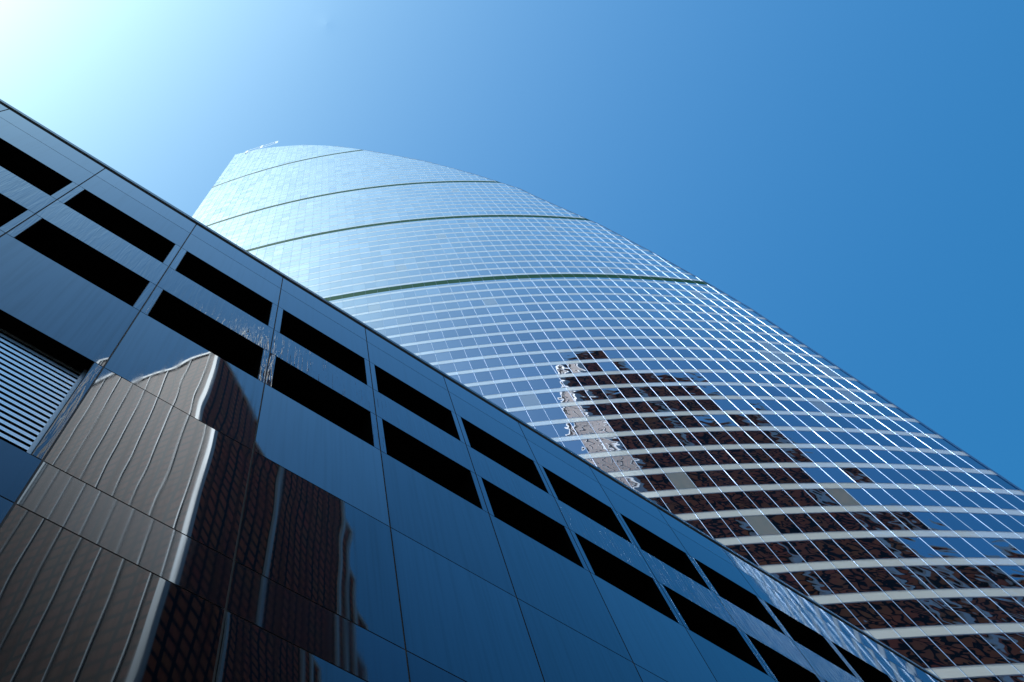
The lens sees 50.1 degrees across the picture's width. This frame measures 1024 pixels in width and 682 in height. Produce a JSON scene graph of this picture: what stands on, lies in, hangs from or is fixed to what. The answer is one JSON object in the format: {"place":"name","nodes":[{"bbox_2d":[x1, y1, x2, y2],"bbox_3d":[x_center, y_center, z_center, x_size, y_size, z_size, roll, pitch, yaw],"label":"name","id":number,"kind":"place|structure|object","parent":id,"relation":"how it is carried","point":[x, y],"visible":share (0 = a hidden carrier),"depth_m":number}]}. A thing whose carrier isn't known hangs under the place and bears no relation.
{"place":"outdoors","nodes":[
{"label":"outdoors","id":0,"kind":"place"},
{"bbox_2d":[0,103,940,681],"bbox_3d":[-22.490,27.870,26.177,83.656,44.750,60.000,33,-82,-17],"label":"podium","id":1,"kind":"object","parent":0,"point":[74,607],"visible":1,"depth_m":25.44},
{"bbox_2d":[0,109,921,681],"bbox_3d":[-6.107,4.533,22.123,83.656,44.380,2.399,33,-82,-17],"label":"podium frame","id":2,"kind":"object","parent":1,"relation":"attached to","point":[42,375],"visible":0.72,"depth_m":35.69},
{"bbox_2d":[0,99,944,681],"bbox_3d":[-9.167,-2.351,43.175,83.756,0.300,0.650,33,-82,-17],"label":"roof edge","id":3,"kind":"object","parent":1,"relation":"attached to","point":[448,377],"visible":0.25,"depth_m":45.15},
{"bbox_2d":[0,0,1023,490],"label":"sky","id":4,"kind":"structure","parent":0,"point":[849,173]},
{"bbox_2d":[192,145,1023,681],"bbox_3d":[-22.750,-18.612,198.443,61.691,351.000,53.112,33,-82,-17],"label":"skyscraper","id":5,"kind":"structure","parent":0,"point":[914,613],"depth_m":101.00},
{"label":"ground","id":6,"kind":"structure","parent":0,"visible":0},
{"bbox_3d":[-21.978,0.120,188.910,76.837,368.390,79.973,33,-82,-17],"label":"tower","id":7,"kind":"object","parent":6,"relation":"on","visible":0},
{"bbox_2d":[195,141,1023,681],"bbox_3d":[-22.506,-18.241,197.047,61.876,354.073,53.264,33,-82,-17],"label":"tower mullions","id":8,"kind":"object","parent":7,"relation":"attached to","point":[683,387],"visible":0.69,"depth_m":99.23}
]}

